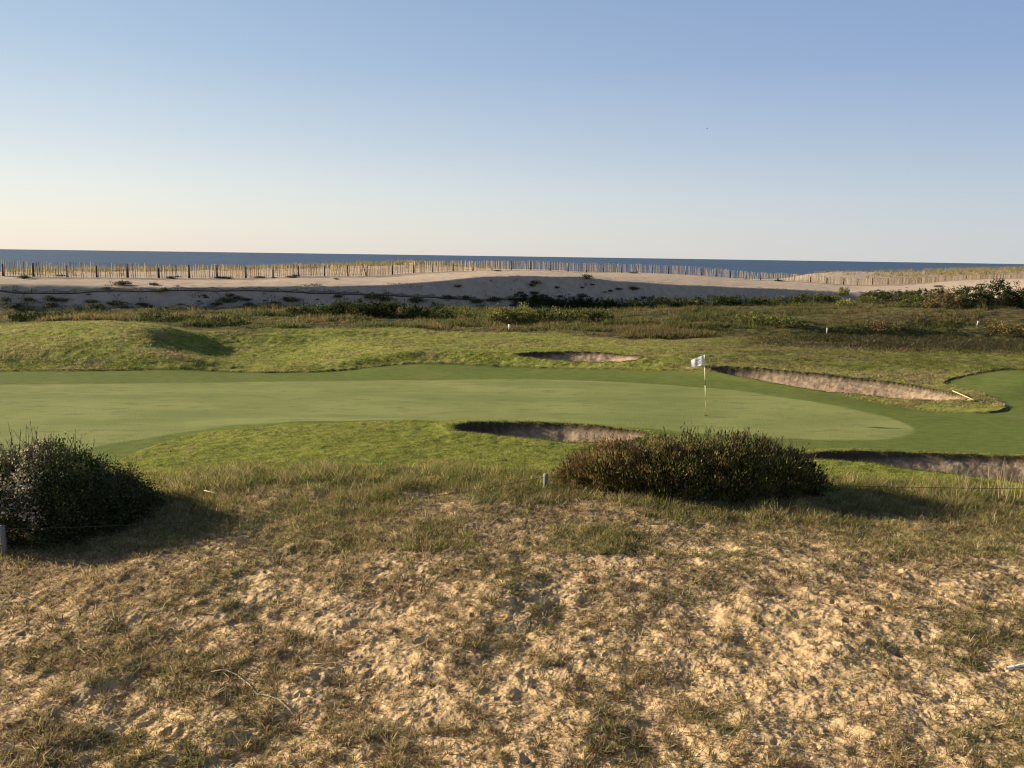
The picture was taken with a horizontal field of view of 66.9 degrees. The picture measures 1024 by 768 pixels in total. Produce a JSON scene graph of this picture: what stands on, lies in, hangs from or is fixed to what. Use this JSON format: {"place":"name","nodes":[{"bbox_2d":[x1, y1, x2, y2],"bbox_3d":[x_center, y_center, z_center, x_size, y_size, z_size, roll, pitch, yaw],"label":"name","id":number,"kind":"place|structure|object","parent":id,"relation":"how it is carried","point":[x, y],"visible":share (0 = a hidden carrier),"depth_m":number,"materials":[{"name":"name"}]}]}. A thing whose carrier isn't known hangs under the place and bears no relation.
{"place":"outdoors","nodes":[
{"label":"outdoors","id":0,"kind":"place"},
{"bbox_2d":[0,379,913,457],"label":"putting green","id":1,"kind":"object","parent":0,"point":[102,414],"visible":0.94,"depth_m":27.96,"materials":[{"name":"green plant"}]},
{"bbox_2d":[691,354,705,414],"bbox_3d":[6.510,0.085,27.022,0.664,2.295,0.062,0,10,-4],"label":"flagstick","id":2,"kind":"object","parent":1,"relation":"on","point":[698,361],"visible":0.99,"depth_m":26.88,"materials":[{"name":"fabric"}]},
{"bbox_2d":[0,480,1023,767],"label":"sandy ground","id":3,"kind":"structure","parent":0,"point":[822,620],"depth_m":10.89,"materials":[{"name":"beige sand"}]},
{"bbox_2d":[0,420,173,552],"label":"flowering bush","id":4,"kind":"object","parent":3,"relation":"on","point":[31,486],"visible":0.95,"depth_m":15.07,"materials":[{"name":"green plant"}]},
{"bbox_2d":[100,660,145,681],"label":"grass tussock","id":5,"kind":"object","parent":3,"relation":"on","point":[117,668],"depth_m":10.21,"materials":[{"name":"plant"}]},
{"bbox_2d":[185,647,240,678],"bbox_3d":[-3.994,3.739,10.339,0.778,0.252,0.851,-7,12,-40],"label":"grass tussock","id":6,"kind":"object","parent":3,"relation":"on","point":[209,660],"depth_m":10.39,"materials":[{"name":"plant"}]},
{"bbox_2d":[211,665,294,715],"bbox_3d":[-3.244,3.863,9.870,1.642,0.129,0.212,7,11,32],"label":"dead stalk","id":7,"kind":"object","parent":3,"relation":"on","point":[251,687],"visible":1,"depth_m":9.98,"materials":[{"name":"beige plant"}]},
{"bbox_2d":[430,614,509,648],"bbox_3d":[-0.583,3.508,11.010,1.203,0.283,0.944,1,9,0],"label":"grass tussock","id":8,"kind":"object","parent":3,"relation":"on","point":[464,641],"depth_m":11.07,"materials":[{"name":"brown plant"}]},
{"bbox_2d":[467,490,500,502],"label":"grass tussock","id":9,"kind":"object","parent":3,"relation":"on","point":[483,497],"depth_m":16.24,"materials":[{"name":"green plant"}]},
{"bbox_2d":[0,473,1011,555],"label":"wire fence","id":10,"kind":"object","parent":3,"relation":"on","point":[3,543],"visible":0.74,"depth_m":14.94,"materials":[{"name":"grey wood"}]},
{"bbox_2d":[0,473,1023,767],"bbox_3d":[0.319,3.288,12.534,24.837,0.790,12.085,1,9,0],"label":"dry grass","id":11,"kind":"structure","parent":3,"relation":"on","point":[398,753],"depth_m":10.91,"materials":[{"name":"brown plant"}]},
{"bbox_2d":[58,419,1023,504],"bbox_3d":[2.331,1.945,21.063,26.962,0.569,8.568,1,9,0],"label":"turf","id":12,"kind":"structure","parent":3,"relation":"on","point":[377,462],"depth_m":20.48,"materials":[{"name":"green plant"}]},
{"bbox_2d":[591,649,661,686],"bbox_3d":[1.510,3.720,10.146,1.043,0.277,0.890,1,9,0],"label":"grass tussock","id":13,"kind":"object","parent":3,"relation":"on","point":[610,661],"depth_m":10.24,"materials":[{"name":"brown plant"}]},
{"bbox_2d":[689,708,744,740],"bbox_3d":[2.342,3.955,8.983,0.740,0.206,0.611,-3,10,-22],"label":"grass tussock","id":14,"kind":"object","parent":3,"relation":"on","point":[716,722],"depth_m":9.05,"materials":[{"name":"plant"}]},
{"bbox_2d":[832,692,908,727],"bbox_3d":[4.263,3.907,9.299,0.922,0.201,0.708,1,9,0],"label":"grass tussock","id":15,"kind":"object","parent":3,"relation":"on","point":[856,700],"depth_m":9.38,"materials":[{"name":"brown plant"}]},
{"bbox_2d":[867,614,904,634],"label":"grass tussock","id":16,"kind":"object","parent":3,"relation":"on","point":[883,623],"depth_m":11.34,"materials":[{"name":"beige plant"}]},
{"bbox_2d":[907,736,944,759],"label":"dead stalk","id":17,"kind":"object","parent":3,"relation":"on","point":[924,750],"visible":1,"depth_m":8.62,"materials":[{"name":"brown plant"}]},
{"bbox_2d":[931,720,1000,754],"bbox_3d":[5.141,4.040,8.757,0.764,0.185,0.632,1,9,0],"label":"grass tussock","id":18,"kind":"object","parent":3,"relation":"on","point":[959,732],"depth_m":8.87,"materials":[{"name":"brown plant"}]},
{"bbox_2d":[961,456,1023,501],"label":"dry stalks","id":19,"kind":"object","parent":3,"relation":"on","point":[1005,490],"visible":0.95,"depth_m":17.95,"materials":[{"name":"beige plant"}]},
{"bbox_2d":[1006,663,1023,670],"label":"white pipe","id":20,"kind":"object","parent":3,"relation":"on","point":[1012,667],"visible":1,"depth_m":10.32,"materials":[{"name":"plastic"}]},
{"bbox_2d":[0,300,1023,499],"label":"rough grass","id":21,"kind":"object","parent":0,"point":[647,364],"visible":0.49,"depth_m":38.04,"materials":[{"name":"green plant"}]},
{"bbox_2d":[8,309,85,321],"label":"shrub","id":22,"kind":"object","parent":21,"relation":"on","point":[20,317],"visible":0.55,"depth_m":50.28,"materials":[{"name":"green plant"}]},
{"bbox_2d":[139,309,186,321],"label":"shrub","id":23,"kind":"object","parent":21,"relation":"on","point":[146,316],"visible":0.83,"depth_m":52.27,"materials":[{"name":"green plant"}]},
{"bbox_2d":[178,312,246,325],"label":"shrub","id":24,"kind":"object","parent":21,"relation":"on","point":[224,318],"visible":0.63,"depth_m":51.39,"materials":[{"name":"green plant"}]},
{"bbox_2d":[281,302,344,316],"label":"shrub","id":25,"kind":"object","parent":21,"relation":"on","point":[305,310],"visible":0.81,"depth_m":57.32,"materials":[{"name":"green plant"}]},
{"bbox_2d":[321,297,394,317],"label":"shrub","id":26,"kind":"object","parent":21,"relation":"on","point":[343,308],"visible":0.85,"depth_m":58.03,"materials":[{"name":"green plant"}]},
{"bbox_2d":[361,299,430,317],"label":"shrub","id":27,"kind":"object","parent":21,"relation":"on","point":[392,306],"visible":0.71,"depth_m":58.36,"materials":[{"name":"green plant"}]},
{"bbox_2d":[403,305,456,317],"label":"shrub","id":28,"kind":"object","parent":21,"relation":"on","point":[430,310],"visible":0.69,"depth_m":59.12,"materials":[{"name":"green plant"}]},
{"bbox_2d":[447,307,476,319],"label":"shrub","id":29,"kind":"object","parent":21,"relation":"on","point":[467,313],"visible":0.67,"depth_m":58.74,"materials":[{"name":"green plant"}]},
{"bbox_2d":[481,303,515,322],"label":"shrub","id":30,"kind":"object","parent":21,"relation":"on","point":[501,311],"visible":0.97,"depth_m":56.58,"materials":[{"name":"green plant"}]},
{"bbox_2d":[0,298,1023,339],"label":"scrub vegetation","id":31,"kind":"object","parent":21,"relation":"on","point":[625,326],"visible":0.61,"depth_m":55.74,"materials":[{"name":"green plant"}]},
{"bbox_2d":[507,302,539,321],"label":"shrub","id":32,"kind":"object","parent":21,"relation":"on","point":[518,312],"visible":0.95,"depth_m":56.78,"materials":[{"name":"green plant"}]},
{"bbox_2d":[505,292,557,306],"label":"shrub","id":33,"kind":"object","parent":21,"relation":"on","point":[534,298],"visible":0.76,"depth_m":75.36,"materials":[{"name":"green plant"}]},
{"bbox_2d":[523,297,571,307],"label":"shrub","id":34,"kind":"object","parent":21,"relation":"on","point":[564,303],"visible":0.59,"depth_m":76.05,"materials":[{"name":"green plant"}]},
{"bbox_2d":[535,305,566,321],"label":"shrub","id":35,"kind":"object","parent":21,"relation":"on","point":[554,315],"visible":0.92,"depth_m":57.60,"materials":[{"name":"green plant"}]},
{"bbox_2d":[454,422,647,442],"bbox_3d":[1.177,2.050,23.566,5.894,1.473,2.586,1,9,0],"label":"sand bunker","id":36,"kind":"object","parent":21,"relation":"in","point":[566,433],"visible":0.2,"depth_m":24.43},
{"bbox_2d":[450,350,1023,483],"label":"turf fringe","id":37,"kind":"object","parent":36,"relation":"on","point":[952,453],"visible":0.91,"depth_m":24.28,"materials":[{"name":"green plant"}]},
{"bbox_2d":[554,296,597,307],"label":"shrub","id":38,"kind":"object","parent":21,"relation":"on","point":[578,300],"visible":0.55,"depth_m":77.80,"materials":[{"name":"green plant"}]},
{"bbox_2d":[515,351,641,362],"bbox_3d":[3.448,-1.135,39.332,6.352,0.894,2.612,3,10,15],"label":"sand bunker","id":39,"kind":"object","parent":21,"relation":"in","point":[589,356],"visible":0.31,"depth_m":40.05},
{"bbox_2d":[564,305,597,321],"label":"shrub","id":40,"kind":"object","parent":21,"relation":"on","point":[585,313],"visible":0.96,"depth_m":57.76,"materials":[{"name":"green plant"}]},
{"bbox_2d":[567,297,623,308],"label":"shrub","id":41,"kind":"object","parent":21,"relation":"on","point":[604,303],"visible":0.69,"depth_m":78.29,"materials":[{"name":"green plant"}]},
{"bbox_2d":[589,306,613,319],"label":"shrub","id":42,"kind":"object","parent":21,"relation":"on","point":[597,314],"visible":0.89,"depth_m":58.04,"materials":[{"name":"green plant"}]},
{"bbox_2d":[607,297,646,308],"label":"shrub","id":43,"kind":"object","parent":21,"relation":"on","point":[631,303],"visible":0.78,"depth_m":78.71,"materials":[{"name":"green plant"}]},
{"bbox_2d":[627,295,678,306],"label":"shrub","id":44,"kind":"object","parent":21,"relation":"on","point":[649,299],"visible":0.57,"depth_m":81.09,"materials":[{"name":"green plant"}]},
{"bbox_2d":[651,295,703,307],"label":"shrub","id":45,"kind":"object","parent":21,"relation":"on","point":[685,303],"visible":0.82,"depth_m":80.60,"materials":[{"name":"green plant"}]},
{"bbox_2d":[550,422,840,504],"bbox_3d":[4.081,1.703,17.605,6.648,1.550,2.756,1,9,0],"label":"leafy bush","id":46,"kind":"object","parent":21,"relation":"on","point":[671,458],"visible":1,"depth_m":17.08,"materials":[{"name":"green plant"}]},
{"bbox_2d":[680,294,741,305],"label":"shrub","id":47,"kind":"object","parent":21,"relation":"on","point":[728,300],"visible":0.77,"depth_m":82.51,"materials":[{"name":"green plant"}]},
{"bbox_2d":[710,294,771,305],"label":"shrub","id":48,"kind":"object","parent":21,"relation":"on","point":[764,301],"visible":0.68,"depth_m":83.72,"materials":[{"name":"green plant"}]},
{"bbox_2d":[727,312,777,323],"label":"shrub","id":49,"kind":"object","parent":21,"relation":"on","point":[736,318],"visible":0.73,"depth_m":55.66,"materials":[{"name":"green plant"}]},
{"bbox_2d":[755,313,804,327],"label":"shrub","id":50,"kind":"object","parent":21,"relation":"on","point":[768,320],"visible":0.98,"depth_m":53.57,"materials":[{"name":"green plant"}]},
{"bbox_2d":[767,295,811,303],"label":"shrub","id":51,"kind":"object","parent":21,"relation":"on","point":[791,299],"visible":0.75,"depth_m":86.11,"materials":[{"name":"green plant"}]},
{"bbox_2d":[789,292,846,302],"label":"shrub","id":52,"kind":"object","parent":21,"relation":"on","point":[832,298],"visible":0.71,"depth_m":88.88,"materials":[{"name":"green plant"}]},
{"bbox_2d":[706,365,969,400],"bbox_3d":[13.525,0.233,33.323,10.758,1.087,3.507,5,10,22],"label":"sand bunker","id":53,"kind":"object","parent":21,"relation":"in","point":[830,383],"visible":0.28,"depth_m":34.27},
{"bbox_2d":[835,298,856,306],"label":"shrub","id":54,"kind":"object","parent":21,"relation":"on","point":[840,303],"visible":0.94,"depth_m":73.67,"materials":[{"name":"green plant"}]},
{"bbox_2d":[856,294,881,302],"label":"shrub","id":55,"kind":"object","parent":21,"relation":"on","point":[863,299],"visible":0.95,"depth_m":85.73,"materials":[{"name":"green plant"}]},
{"bbox_2d":[851,319,901,331],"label":"shrub","id":56,"kind":"object","parent":21,"relation":"on","point":[882,324],"visible":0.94,"depth_m":54.58,"materials":[{"name":"green plant"}]},
{"bbox_2d":[860,289,917,300],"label":"shrub","id":57,"kind":"object","parent":21,"relation":"on","point":[882,295],"visible":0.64,"depth_m":93.71,"materials":[{"name":"green plant"}]},
{"bbox_2d":[804,451,1023,482],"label":"sand bunker","id":58,"kind":"object","parent":21,"relation":"in","point":[957,463],"visible":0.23,"depth_m":21.63},
{"bbox_2d":[893,293,939,307],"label":"shrub","id":59,"kind":"object","parent":21,"relation":"on","point":[908,301],"visible":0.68,"depth_m":66.46,"materials":[{"name":"green plant"}]},
{"bbox_2d":[896,287,957,301],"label":"shrub","id":60,"kind":"object","parent":21,"relation":"on","point":[915,293],"visible":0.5,"depth_m":88.71,"materials":[{"name":"green plant"}]},
{"bbox_2d":[922,286,975,308],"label":"shrub","id":61,"kind":"object","parent":21,"relation":"on","point":[961,301],"visible":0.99,"depth_m":63.62,"materials":[{"name":"green plant"}]},
{"bbox_2d":[949,277,1023,307],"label":"shrub","id":62,"kind":"object","parent":21,"relation":"on","point":[984,295],"visible":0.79,"depth_m":65.02,"materials":[{"name":"green plant"}]},
{"bbox_2d":[984,321,1023,334],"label":"shrub","id":63,"kind":"object","parent":21,"relation":"on","point":[1009,328],"visible":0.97,"depth_m":55.72,"materials":[{"name":"green plant"}]},
{"bbox_2d":[995,280,1023,306],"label":"shrub","id":64,"kind":"object","parent":21,"relation":"on","point":[1021,292],"visible":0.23,"depth_m":67.50,"materials":[{"name":"green plant"}]},
{"bbox_2d":[0,456,1023,566],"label":"wild grass","id":65,"kind":"structure","parent":0,"point":[246,471],"depth_m":16.38,"materials":[{"name":"green plant"}]},
{"bbox_2d":[0,263,1023,309],"bbox_3d":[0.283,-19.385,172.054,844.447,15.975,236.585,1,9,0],"label":"sand dune","id":66,"kind":"structure","parent":0,"point":[474,284],"depth_m":76.06,"materials":[{"name":"beige sand"}]},
{"bbox_2d":[0,295,10,300],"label":"dune plant","id":67,"kind":"object","parent":66,"relation":"on","point":[4,298],"visible":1,"depth_m":56.25,"materials":[{"name":"green plant"}]},
{"bbox_2d":[1,303,26,308],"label":"dune plant","id":68,"kind":"object","parent":66,"relation":"on","point":[11,305],"visible":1,"depth_m":55.81,"materials":[{"name":"green plant"}]},
{"bbox_2d":[17,273,29,278],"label":"dune plant","id":69,"kind":"object","parent":66,"relation":"on","point":[24,276],"visible":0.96,"depth_m":61.24,"materials":[{"name":"green plant"}]},
{"bbox_2d":[40,294,55,300],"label":"dune plant","id":70,"kind":"object","parent":66,"relation":"on","point":[48,297],"visible":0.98,"depth_m":57.05,"materials":[{"name":"green plant"}]},
{"bbox_2d":[42,302,62,307],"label":"dune plant","id":71,"kind":"object","parent":66,"relation":"on","point":[53,304],"visible":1,"depth_m":56.60,"materials":[{"name":"green plant"}]},
{"bbox_2d":[47,297,74,301],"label":"dune plant","id":72,"kind":"object","parent":66,"relation":"on","point":[60,299],"visible":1,"depth_m":57.30,"materials":[{"name":"green plant"}]},
{"bbox_2d":[82,304,104,307],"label":"dune plant","id":73,"kind":"object","parent":66,"relation":"on","point":[93,305],"visible":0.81,"depth_m":57.29,"materials":[{"name":"green plant"}]},
{"bbox_2d":[85,299,102,302],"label":"dune plant","id":74,"kind":"object","parent":66,"relation":"on","point":[91,301],"visible":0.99,"depth_m":57.89,"materials":[{"name":"green plant"}]},
{"bbox_2d":[104,300,129,305],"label":"dune plant","id":75,"kind":"object","parent":66,"relation":"on","point":[115,302],"visible":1,"depth_m":58.12,"materials":[{"name":"green plant"}]},
{"bbox_2d":[112,280,131,284],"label":"dune plant","id":76,"kind":"object","parent":66,"relation":"on","point":[119,282],"visible":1,"depth_m":60.83,"materials":[{"name":"green plant"}]},
{"bbox_2d":[209,301,222,305],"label":"dune plant","id":77,"kind":"object","parent":66,"relation":"on","point":[217,303],"visible":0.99,"depth_m":61.12,"materials":[{"name":"green plant"}]},
{"bbox_2d":[213,297,241,302],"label":"dune plant","id":78,"kind":"object","parent":66,"relation":"on","point":[227,299],"visible":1,"depth_m":61.73,"materials":[{"name":"green plant"}]},
{"bbox_2d":[243,302,254,306],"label":"dune plant","id":79,"kind":"object","parent":66,"relation":"on","point":[247,303],"visible":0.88,"depth_m":62.13,"materials":[{"name":"green plant"}]},
{"bbox_2d":[0,286,532,300],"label":"netting fence","id":80,"kind":"object","parent":66,"relation":"on","point":[88,291],"visible":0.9,"depth_m":62.53,"materials":[{"name":"brown wood"}]},
{"bbox_2d":[280,296,307,302],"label":"dune plant","id":81,"kind":"object","parent":66,"relation":"on","point":[294,298],"visible":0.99,"depth_m":64.08,"materials":[{"name":"green plant"}]},
{"bbox_2d":[360,293,389,299],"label":"dune plant","id":82,"kind":"object","parent":66,"relation":"on","point":[372,296],"visible":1,"depth_m":67.70,"materials":[{"name":"green plant"}]},
{"bbox_2d":[379,295,394,301],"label":"dune plant","id":83,"kind":"object","parent":66,"relation":"on","point":[387,298],"visible":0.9,"depth_m":68.10,"materials":[{"name":"green plant"}]},
{"bbox_2d":[407,296,428,302],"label":"dune plant","id":84,"kind":"object","parent":66,"relation":"on","point":[416,300],"visible":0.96,"depth_m":69.57,"materials":[{"name":"green plant"}]},
{"bbox_2d":[438,294,460,298],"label":"dune plant","id":85,"kind":"object","parent":66,"relation":"on","point":[448,297],"visible":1,"depth_m":71.62,"materials":[{"name":"green plant"}]},
{"bbox_2d":[470,298,485,303],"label":"dune plant","id":86,"kind":"object","parent":66,"relation":"on","point":[476,301],"visible":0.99,"depth_m":72.79,"materials":[{"name":"green plant"}]},
{"bbox_2d":[483,295,503,302],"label":"dune plant","id":87,"kind":"object","parent":66,"relation":"on","point":[492,299],"visible":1,"depth_m":73.88,"materials":[{"name":"green plant"}]},
{"bbox_2d":[0,275,1015,309],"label":"dune herbs","id":88,"kind":"object","parent":66,"relation":"on","point":[316,284],"visible":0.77,"depth_m":62.17,"materials":[{"name":"green plant"}]},
{"bbox_2d":[1,260,1023,284],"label":"picket fence","id":89,"kind":"object","parent":66,"relation":"on","point":[793,276],"visible":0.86,"depth_m":86.45,"materials":[{"name":"brown wood"}]},
{"bbox_2d":[576,293,587,297],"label":"dune plant","id":90,"kind":"object","parent":66,"relation":"on","point":[584,295],"visible":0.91,"depth_m":80.23,"materials":[{"name":"green plant"}]},
{"bbox_2d":[579,274,595,278],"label":"dune plant","id":91,"kind":"object","parent":66,"relation":"on","point":[586,276],"visible":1,"depth_m":82.72,"materials":[{"name":"green plant"}]},
{"bbox_2d":[837,287,849,295],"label":"shrub","id":92,"kind":"object","parent":66,"relation":"on","point":[842,291],"visible":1,"depth_m":95.29,"materials":[{"name":"green plant"}]},
{"bbox_2d":[0,363,1023,476],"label":"fairway","id":93,"kind":"structure","parent":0,"point":[1000,432],"depth_m":32.65,"materials":[{"name":"green plant"}]},
{"bbox_2d":[0,249,1023,278],"bbox_3d":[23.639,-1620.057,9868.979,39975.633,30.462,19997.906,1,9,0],"label":"sea","id":94,"kind":"structure","parent":0,"point":[212,259],"depth_m":1406.88,"materials":[{"name":"liquid"}]},
{"bbox_2d":[0,0,1023,263],"label":"sky","id":95,"kind":"structure","parent":0,"point":[838,130],"materials":[{"name":"blue"}]},
{"bbox_2d":[5,258,1023,281],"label":"marram grass","id":96,"kind":"structure","parent":0,"point":[987,270],"depth_m":96.12,"materials":[{"name":"plant"}]}
]}

